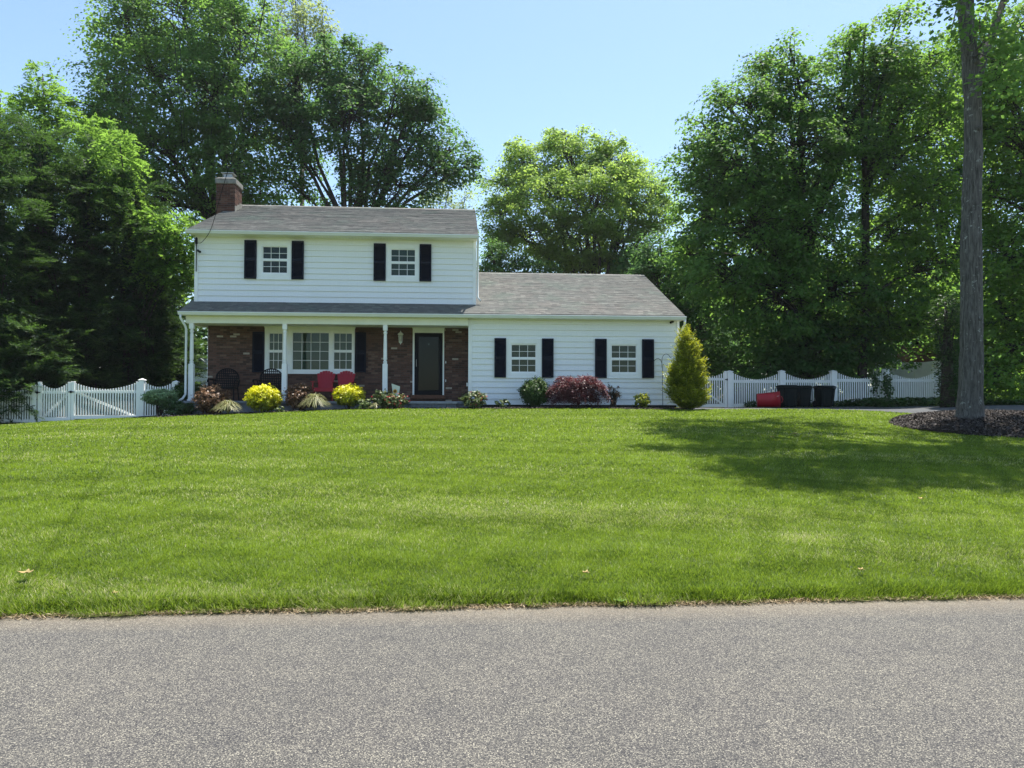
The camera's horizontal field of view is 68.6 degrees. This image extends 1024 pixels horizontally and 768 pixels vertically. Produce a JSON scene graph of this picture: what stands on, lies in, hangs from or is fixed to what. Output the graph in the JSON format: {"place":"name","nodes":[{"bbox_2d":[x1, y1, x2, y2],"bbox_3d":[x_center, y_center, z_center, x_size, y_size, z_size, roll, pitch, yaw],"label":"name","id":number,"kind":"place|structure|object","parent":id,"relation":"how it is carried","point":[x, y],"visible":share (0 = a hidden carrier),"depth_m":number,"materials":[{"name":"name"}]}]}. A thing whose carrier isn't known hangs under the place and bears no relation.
{"place":"outdoors","nodes":[
{"label":"outdoors","id":0,"kind":"place"},
{"bbox_2d":[68,381,138,419],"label":"garden gate","id":1,"kind":"structure","parent":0,"point":[74,392],"depth_m":23.17,"materials":[{"name":"white plastic"}]},
{"bbox_2d":[2,393,1014,612],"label":"ground","id":2,"kind":"structure","parent":0,"point":[633,600],"depth_m":6.21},
{"bbox_2d":[0,89,28,288],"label":"walnut tree","id":3,"kind":"object","parent":2,"relation":"on","point":[1,109],"visible":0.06,"depth_m":29.37,"materials":[{"name":"green plant"}]},
{"bbox_2d":[0,385,37,422],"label":"picket fence","id":4,"kind":"object","parent":2,"relation":"on","point":[33,397],"visible":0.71,"depth_m":23.00,"materials":[{"name":"white plastic"}]},
{"bbox_2d":[0,114,78,423],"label":"cypress tree","id":5,"kind":"object","parent":2,"relation":"on","point":[9,226],"visible":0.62,"depth_m":23.63,"materials":[{"name":"green plant"}]},
{"bbox_2d":[0,300,97,423],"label":"cypress tree","id":6,"kind":"object","parent":2,"relation":"on","point":[28,365],"visible":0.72,"depth_m":23.47,"materials":[{"name":"green plant"}]},
{"bbox_2d":[35,382,70,421],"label":"garden gate","id":7,"kind":"structure","parent":2,"relation":"on","point":[40,392],"depth_m":23.07,"materials":[{"name":"white plastic"}]},
{"bbox_2d":[0,105,114,418],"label":"cypress tree","id":8,"kind":"object","parent":2,"relation":"on","point":[40,156],"visible":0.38,"depth_m":25.16,"materials":[{"name":"green plant"}]},
{"bbox_2d":[0,60,145,267],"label":"walnut tree","id":9,"kind":"object","parent":2,"relation":"on","point":[37,100],"visible":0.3,"depth_m":28.53,"materials":[{"name":"green plant"}]},
{"bbox_2d":[15,133,148,419],"bbox_3d":[-15.418,-3.447,26.479,5.182,11.397,4.932,0,-1,-4],"label":"cypress tree","id":10,"kind":"object","parent":2,"relation":"on","point":[78,214],"visible":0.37,"depth_m":25.80,"materials":[{"name":"green plant"}]},
{"bbox_2d":[61,162,205,419],"bbox_3d":[-13.862,-2.999,26.910,4.893,9.647,4.816,0,-1,-4],"label":"cypress tree","id":11,"kind":"object","parent":2,"relation":"on","point":[126,312],"visible":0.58,"depth_m":26.40,"materials":[{"name":"green plant"}]},
{"bbox_2d":[68,128,200,414],"bbox_3d":[-13.303,-3.962,27.007,5.227,10.583,2.919,0,-1,-4],"label":"walnut tree","id":12,"kind":"object","parent":2,"relation":"on","point":[164,231],"visible":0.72,"depth_m":26.66,"materials":[{"name":"green plant"}]},
{"bbox_2d":[100,203,207,414],"bbox_3d":[-13.331,-2.380,28.595,4.508,9.189,4.446,0,-1,-4],"label":"cypress tree","id":13,"kind":"object","parent":2,"relation":"on","point":[154,336],"visible":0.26,"depth_m":28.11,"materials":[{"name":"green plant"}]},
{"bbox_2d":[138,378,179,416],"bbox_3d":[-10.988,0.624,23.332,1.199,1.594,0.190,0,-1,-4],"label":"picket fence","id":14,"kind":"object","parent":2,"relation":"on","point":[143,384],"visible":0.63,"depth_m":23.26,"materials":[{"name":"white plastic"}]},
{"bbox_2d":[52,0,306,250],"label":"maple tree","id":15,"kind":"object","parent":2,"relation":"on","point":[201,55],"visible":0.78,"depth_m":35.91,"materials":[{"name":"green plant"}]},
{"bbox_2d":[187,358,207,388],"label":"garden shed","id":16,"kind":"structure","parent":2,"relation":"on","point":[204,364],"depth_m":36.83,"materials":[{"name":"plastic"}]},
{"bbox_2d":[195,372,206,388],"bbox_3d":[-15.292,0.288,36.802,0.900,1.800,0.036,0,-1,-4],"label":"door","id":17,"kind":"structure","parent":16,"relation":"in","point":[197,379],"depth_m":36.82,"materials":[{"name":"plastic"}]},
{"bbox_2d":[249,0,342,205],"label":"poplar tree","id":18,"kind":"object","parent":2,"relation":"on","point":[303,18],"visible":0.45,"depth_m":61.60,"materials":[{"name":"green plant"}]},
{"bbox_2d":[238,32,491,208],"bbox_3d":[-7.080,-8.194,36.526,12.272,18.701,6.081,0,-1,-4],"label":"maple tree","id":19,"kind":"object","parent":2,"relation":"on","point":[415,107],"visible":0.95,"depth_m":36.26,"materials":[{"name":"green plant"}]},
{"bbox_2d":[176,172,686,415],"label":"house","id":20,"kind":"structure","parent":2,"relation":"on","point":[416,307],"depth_m":24.29,"materials":[{"name":"white plastic"}]},
{"bbox_2d":[171,1,195,244],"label":"overhead wire","id":21,"kind":"object","parent":20,"relation":"attached to","point":[180,110],"visible":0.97,"depth_m":18.49,"materials":[{"name":"black paint"}]},
{"bbox_2d":[177,0,196,246],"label":"overhead wire","id":22,"kind":"object","parent":20,"relation":"attached to","point":[183,115],"visible":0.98,"depth_m":18.60,"materials":[{"name":"black paint"}]},
{"bbox_2d":[207,368,239,400],"bbox_3d":[-9.204,0.007,23.992,0.898,1.063,0.693,0,-1,-4],"label":"metal armchair","id":23,"kind":"object","parent":20,"relation":"on","point":[233,387],"visible":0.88,"depth_m":24.24,"materials":[{"name":"black paint"}]},
{"bbox_2d":[201,0,264,242],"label":"overhead wire","id":24,"kind":"object","parent":20,"relation":"attached to","point":[243,110],"visible":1,"depth_m":17.77,"materials":[{"name":"black paint"}]},
{"bbox_2d":[252,368,281,389],"bbox_3d":[-7.811,0.013,24.090,0.898,1.063,0.693,0,-1,-4],"label":"metal armchair","id":25,"kind":"object","parent":20,"relation":"on","point":[279,383],"visible":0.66,"depth_m":24.36,"materials":[{"name":"black paint"}]},
{"bbox_2d":[256,241,291,279],"bbox_3d":[-7.639,-3.967,24.147,1.114,1.248,0.184,0,-1,-4],"label":"window","id":26,"kind":"structure","parent":20,"relation":"in","point":[287,245],"depth_m":24.10,"materials":[{"name":"white plastic"}]},
{"bbox_2d":[264,326,355,373],"bbox_3d":[-6.713,-1.118,24.942,2.979,1.576,0.182,0,-1,-4],"label":"window","id":27,"kind":"structure","parent":20,"relation":"in","point":[317,350],"depth_m":24.98,"materials":[{"name":"white plastic"}]},
{"bbox_2d":[310,371,356,400],"bbox_3d":[-5.716,0.064,24.157,1.346,1.004,0.986,0,-1,-4],"label":"double adirondack chair","id":28,"kind":"object","parent":20,"relation":"on","point":[326,380],"visible":0.7,"depth_m":24.34,"materials":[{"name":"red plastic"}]},
{"bbox_2d":[385,244,419,281],"bbox_3d":[-3.555,-3.929,24.429,1.106,1.222,0.179,0,-1,-4],"label":"window","id":29,"kind":"structure","parent":20,"relation":"in","point":[410,252],"depth_m":24.39,"materials":[{"name":"white plastic"}]},
{"bbox_2d":[414,333,442,394],"bbox_3d":[-2.799,-0.677,25.151,0.940,2.077,0.109,0,-1,-4],"label":"storm door","id":30,"kind":"structure","parent":20,"relation":"in","point":[416,355],"depth_m":25.15,"materials":[{"name":"black paint"}]},
{"bbox_2d":[418,337,438,389],"bbox_3d":[-2.808,-0.674,25.283,0.940,2.077,0.085,0,-1,-4],"label":"front door","id":31,"kind":"structure","parent":20,"relation":"in","point":[428,363],"depth_m":25.28,"materials":[{"name":"wood"}]},
{"bbox_2d":[506,339,541,377],"bbox_3d":[0.377,-0.816,24.037,1.169,1.265,0.179,0,-1,-4],"label":"window","id":32,"kind":"structure","parent":20,"relation":"in","point":[518,359],"depth_m":24.00,"materials":[{"name":"white plastic"}]},
{"bbox_2d":[606,339,641,378],"bbox_3d":[3.617,-0.805,24.263,1.175,1.267,0.179,0,-1,-4],"label":"window","id":33,"kind":"structure","parent":20,"relation":"in","point":[616,348],"depth_m":24.23,"materials":[{"name":"white plastic"}]},
{"bbox_2d":[411,173,478,210],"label":"birch tree","id":34,"kind":"object","parent":2,"relation":"on","point":[453,206],"visible":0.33,"depth_m":57.77,"materials":[{"name":"green plant"}]},
{"bbox_2d":[4,220,1023,400],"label":"distant wood","id":35,"kind":"object","parent":2,"relation":"on","point":[622,265],"depth_m":39.66,"materials":[{"name":"green plant"}]},
{"bbox_2d":[476,235,564,273],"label":"holly tree","id":36,"kind":"object","parent":2,"relation":"on","point":[495,263],"visible":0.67,"depth_m":41.47,"materials":[{"name":"green plant"}]},
{"bbox_2d":[467,123,689,273],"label":"oak tree","id":37,"kind":"object","parent":2,"relation":"on","point":[596,227],"visible":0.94,"depth_m":44.78,"materials":[{"name":"green plant"}]},
{"bbox_2d":[620,225,785,396],"bbox_3d":[8.820,-2.971,34.079,8.264,8.207,4.959,0,-1,-4],"label":"maple tree","id":38,"kind":"object","parent":2,"relation":"on","point":[668,291],"visible":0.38,"depth_m":33.46,"materials":[{"name":"green plant"}]},
{"bbox_2d":[655,125,873,401],"bbox_3d":[12.226,-6.072,39.802,14.484,14.331,8.090,0,-1,-4],"label":"maple tree","id":39,"kind":"object","parent":2,"relation":"on","point":[858,214],"visible":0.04,"depth_m":38.96,"materials":[{"name":"green plant"}]},
{"bbox_2d":[646,23,912,401],"bbox_3d":[11.116,-6.963,30.079,10.890,16.144,6.789,0,-1,-4],"label":"maple tree","id":40,"kind":"object","parent":2,"relation":"on","point":[794,264],"visible":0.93,"depth_m":29.57,"materials":[{"name":"green plant"}]},
{"bbox_2d":[716,290,928,392],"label":"maple tree","id":41,"kind":"object","parent":2,"relation":"on","point":[793,360],"visible":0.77,"depth_m":29.69,"materials":[{"name":"green plant"}]},
{"bbox_2d":[727,369,940,407],"bbox_3d":[12.451,0.312,28.940,8.535,1.845,0.230,0,-1,-4],"label":"picket fence","id":42,"kind":"object","parent":2,"relation":"on","point":[832,377],"visible":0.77,"depth_m":28.89,"materials":[{"name":"white plastic"}]},
{"bbox_2d":[701,371,727,406],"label":"garden gate","id":43,"kind":"structure","parent":42,"relation":"attached to","point":[724,403],"depth_m":28.57,"materials":[{"name":"white plastic"}]},
{"bbox_2d":[868,364,881,397],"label":"climbing ivy","id":44,"kind":"object","parent":42,"relation":"attached to","point":[875,379],"visible":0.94,"depth_m":28.94,"materials":[{"name":"green plant"}]},
{"bbox_2d":[880,368,894,397],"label":"climbing ivy","id":45,"kind":"object","parent":42,"relation":"attached to","point":[888,392],"visible":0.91,"depth_m":28.92,"materials":[{"name":"green plant"}]},
{"bbox_2d":[744,396,1023,407],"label":"ground ivy","id":46,"kind":"object","parent":2,"relation":"on","point":[895,402],"visible":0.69,"depth_m":26.97,"materials":[{"name":"green plant"}]},
{"bbox_2d":[873,361,940,398],"bbox_3d":[18.005,0.192,34.445,0.151,2.296,5.980,0,-1,2],"label":"privacy fence","id":47,"kind":"object","parent":2,"relation":"on","point":[924,369],"visible":0.15,"depth_m":33.41,"materials":[{"name":"plastic"}]},
{"bbox_2d":[821,0,995,398],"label":"maple tree","id":48,"kind":"object","parent":2,"relation":"on","point":[917,197],"visible":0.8,"depth_m":29.68,"materials":[{"name":"green plant"}]},
{"bbox_2d":[870,345,956,373],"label":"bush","id":49,"kind":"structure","parent":2,"relation":"on","point":[920,357],"depth_m":35.98,"materials":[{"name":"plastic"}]},
{"bbox_2d":[813,4,1023,364],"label":"maple tree","id":50,"kind":"object","parent":2,"relation":"on","point":[986,281],"visible":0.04,"depth_m":39.55,"materials":[{"name":"green plant"}]},
{"bbox_2d":[924,292,959,407],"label":"ivy covered tree","id":51,"kind":"object","parent":2,"relation":"on","point":[946,375],"visible":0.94,"depth_m":23.89,"materials":[{"name":"green plant"}]},
{"bbox_2d":[935,0,1023,400],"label":"maple tree","id":52,"kind":"object","parent":2,"relation":"on","point":[992,137],"visible":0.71,"depth_m":26.98,"materials":[{"name":"green plant"}]},
{"bbox_2d":[0,597,1023,767],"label":"road","id":53,"kind":"structure","parent":0,"point":[910,683],"depth_m":4.17,"materials":[{"name":"grey asphalt"}]},
{"bbox_2d":[6,594,1013,616],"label":"gravel verge","id":54,"kind":"structure","parent":53,"relation":"on","point":[804,599],"depth_m":5.81,"materials":[{"name":"grey gravel"}]},
{"bbox_2d":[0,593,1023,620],"bbox_3d":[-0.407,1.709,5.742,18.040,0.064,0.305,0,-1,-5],"label":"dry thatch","id":55,"kind":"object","parent":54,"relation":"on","point":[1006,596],"visible":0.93,"depth_m":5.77,"materials":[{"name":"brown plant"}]},
{"bbox_2d":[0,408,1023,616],"bbox_3d":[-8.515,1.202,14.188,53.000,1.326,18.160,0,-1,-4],"label":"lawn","id":56,"kind":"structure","parent":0,"point":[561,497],"depth_m":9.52,"materials":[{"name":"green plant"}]},
{"bbox_2d":[18,569,32,572],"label":"fallen leaf","id":57,"kind":"object","parent":56,"relation":"on","point":[27,571],"visible":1,"depth_m":6.16,"materials":[{"name":"yellow plant"}]},
{"bbox_2d":[133,406,695,417],"bbox_3d":[-2.992,0.885,23.385,17.000,0.351,2.899,0,-1,-4],"label":"mulch bed","id":58,"kind":"object","parent":56,"relation":"on","point":[463,408],"visible":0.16,"depth_m":22.43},
{"bbox_2d":[140,387,179,415],"bbox_3d":[-10.596,0.568,22.599,1.160,0.958,1.137,0,-1,-4],"label":"shrub","id":59,"kind":"object","parent":58,"relation":"on","point":[160,397],"visible":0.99,"depth_m":22.38,"materials":[{"name":"green plant"}]},
{"bbox_2d":[159,400,198,415],"bbox_3d":[-10.011,0.754,22.580,1.136,0.536,1.160,0,-1,-4],"label":"shrub","id":60,"kind":"object","parent":58,"relation":"on","point":[180,406],"visible":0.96,"depth_m":22.31,"materials":[{"name":"green plant"}]},
{"bbox_2d":[171,382,197,401],"bbox_3d":[-10.295,0.475,23.449,0.905,1.129,0.904,0,-1,-4],"label":"shrub","id":61,"kind":"object","parent":58,"relation":"on","point":[180,390],"visible":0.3,"depth_m":23.20,"materials":[{"name":"green plant"}]},
{"bbox_2d":[190,384,232,414],"bbox_3d":[-8.877,0.470,22.153,1.234,0.995,1.258,0,-1,-4],"label":"shrub","id":62,"kind":"object","parent":58,"relation":"on","point":[206,400],"visible":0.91,"depth_m":21.94,"materials":[{"name":"brown plant"}]},
{"bbox_2d":[210,400,241,413],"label":"ornamental grass","id":63,"kind":"object","parent":58,"relation":"on","point":[228,406],"depth_m":21.61,"materials":[{"name":"beige plant"}]},
{"bbox_2d":[244,383,284,412],"bbox_3d":[-7.294,0.428,22.118,1.192,0.950,1.324,0,-1,-4],"label":"shrub","id":64,"kind":"object","parent":58,"relation":"on","point":[263,398],"visible":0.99,"depth_m":21.81,"materials":[{"name":"yellow plant"}]},
{"bbox_2d":[274,405,284,412],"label":"shrub","id":65,"kind":"object","parent":58,"relation":"on","point":[278,409],"visible":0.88,"depth_m":21.78,"materials":[{"name":"green plant"}]},
{"bbox_2d":[280,383,321,411],"bbox_3d":[-6.306,0.412,22.461,1.232,0.918,1.228,0,-1,-4],"label":"shrub","id":66,"kind":"object","parent":58,"relation":"on","point":[298,394],"visible":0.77,"depth_m":22.24,"materials":[{"name":"brown plant"}]},
{"bbox_2d":[299,393,329,410],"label":"ornamental grass","id":67,"kind":"object","parent":58,"relation":"on","point":[314,400],"depth_m":21.87,"materials":[{"name":"beige plant"}]},
{"bbox_2d":[332,383,365,409],"bbox_3d":[-4.863,0.386,22.370,1.030,0.877,1.026,1,-1,-23],"label":"shrub","id":68,"kind":"object","parent":58,"relation":"on","point":[348,395],"visible":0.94,"depth_m":22.11,"materials":[{"name":"yellow plant"}]},
{"bbox_2d":[352,398,371,409],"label":"shrub","id":69,"kind":"object","parent":58,"relation":"on","point":[365,404],"visible":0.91,"depth_m":22.10,"materials":[{"name":"green plant"}]},
{"bbox_2d":[370,402,380,408],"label":"ornamental grass","id":70,"kind":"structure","parent":58,"relation":"on","point":[375,405],"depth_m":22.03,"materials":[{"name":"beige plant"}]},
{"bbox_2d":[371,388,393,408],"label":"shrub","id":71,"kind":"object","parent":58,"relation":"on","point":[380,397],"visible":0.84,"depth_m":22.26,"materials":[{"name":"green plant"}]},
{"bbox_2d":[392,384,399,395],"bbox_3d":[-3.524,0.373,22.705,0.294,0.795,0.015,0,-1,-4],"label":"garden flag","id":72,"kind":"object","parent":58,"relation":"on","point":[395,389],"visible":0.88,"depth_m":22.71,"materials":[{"name":"fabric"}]},
{"bbox_2d":[384,393,409,408],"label":"shrub","id":73,"kind":"object","parent":58,"relation":"on","point":[398,401],"visible":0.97,"depth_m":22.09,"materials":[{"name":"green plant"}]},
{"bbox_2d":[458,390,487,407],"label":"shrub","id":74,"kind":"object","parent":58,"relation":"on","point":[478,400],"visible":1,"depth_m":22.55,"materials":[{"name":"green plant"}]},
{"bbox_2d":[495,399,510,406],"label":"shrub","id":75,"kind":"object","parent":58,"relation":"on","point":[503,401],"visible":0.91,"depth_m":22.78,"materials":[{"name":"green plant"}]},
{"bbox_2d":[517,375,550,408],"bbox_3d":[0.680,0.253,23.090,1.030,1.066,1.109,-1,-2,38],"label":"shrub","id":76,"kind":"object","parent":58,"relation":"on","point":[532,392],"visible":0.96,"depth_m":22.86,"materials":[{"name":"green plant"}]},
{"bbox_2d":[543,374,611,407],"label":"weeping maple","id":77,"kind":"object","parent":58,"relation":"on","point":[568,389],"visible":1,"depth_m":22.67,"materials":[{"name":"red plant"}]},
{"bbox_2d":[607,384,621,406],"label":"shrub","id":78,"kind":"object","parent":58,"relation":"on","point":[613,396],"visible":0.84,"depth_m":23.32,"materials":[{"name":"plant"}]},
{"bbox_2d":[633,393,650,408],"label":"shrub","id":79,"kind":"object","parent":58,"relation":"on","point":[643,400],"visible":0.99,"depth_m":23.03,"materials":[{"name":"green plant"}]},
{"bbox_2d":[654,354,670,400],"bbox_3d":[4.724,-0.028,23.593,0.587,1.851,0.014,0,-1,-4],"label":"shepherd hook","id":80,"kind":"object","parent":58,"relation":"on","point":[662,376],"visible":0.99,"depth_m":23.59,"materials":[{"name":"black paint"}]},
{"bbox_2d":[660,322,712,409],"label":"arborvitae","id":81,"kind":"object","parent":58,"relation":"on","point":[685,380],"visible":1,"depth_m":22.78,"materials":[{"name":"green plant"}]},
{"bbox_2d":[889,409,1023,437],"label":"mulch mound","id":82,"kind":"object","parent":56,"relation":"on","point":[971,426],"visible":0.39,"depth_m":17.21,"materials":[{"name":"brown wood"}]},
{"bbox_2d":[897,0,1023,418],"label":"shade tree","id":83,"kind":"object","parent":82,"relation":"on","point":[970,401],"visible":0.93,"depth_m":17.90,"materials":[{"name":"grey plant"}]},
{"bbox_2d":[0,0,1023,392],"label":"sky","id":84,"kind":"structure","parent":0,"point":[631,68],"materials":[{"name":"blue"}]},
{"bbox_2d":[696,405,1023,412],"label":"driveway","id":85,"kind":"structure","parent":0,"point":[913,409],"depth_m":23.96,"materials":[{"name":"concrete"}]},
{"bbox_2d":[756,391,782,407],"bbox_3d":[9.332,0.563,27.231,0.862,0.639,0.669,0,-1,9],"label":"plastic tub","id":86,"kind":"object","parent":85,"relation":"on","point":[772,399],"visible":1,"depth_m":27.08,"materials":[{"name":"red plastic"}]},
{"bbox_2d":[776,385,798,406],"bbox_3d":[10.200,0.453,27.806,0.618,0.831,0.658,0,-1,-10],"label":"wheeled bin","id":87,"kind":"object","parent":85,"relation":"on","point":[789,394],"visible":0.87,"depth_m":27.55,"materials":[{"name":"black paint"}]},
{"bbox_2d":[796,385,811,406],"bbox_3d":[10.955,0.462,28.155,0.473,0.811,0.508,0,-1,5],"label":"wheeled bin","id":88,"kind":"object","parent":85,"relation":"on","point":[804,396],"visible":0.83,"depth_m":27.94,"materials":[{"name":"black paint"}]},
{"bbox_2d":[813,385,836,406],"bbox_3d":[11.656,0.458,28.009,0.620,0.802,0.660,0,-1,-7],"label":"wheeled bin","id":89,"kind":"object","parent":85,"relation":"on","point":[824,395],"visible":1,"depth_m":27.75,"materials":[{"name":"black paint"}]}
]}

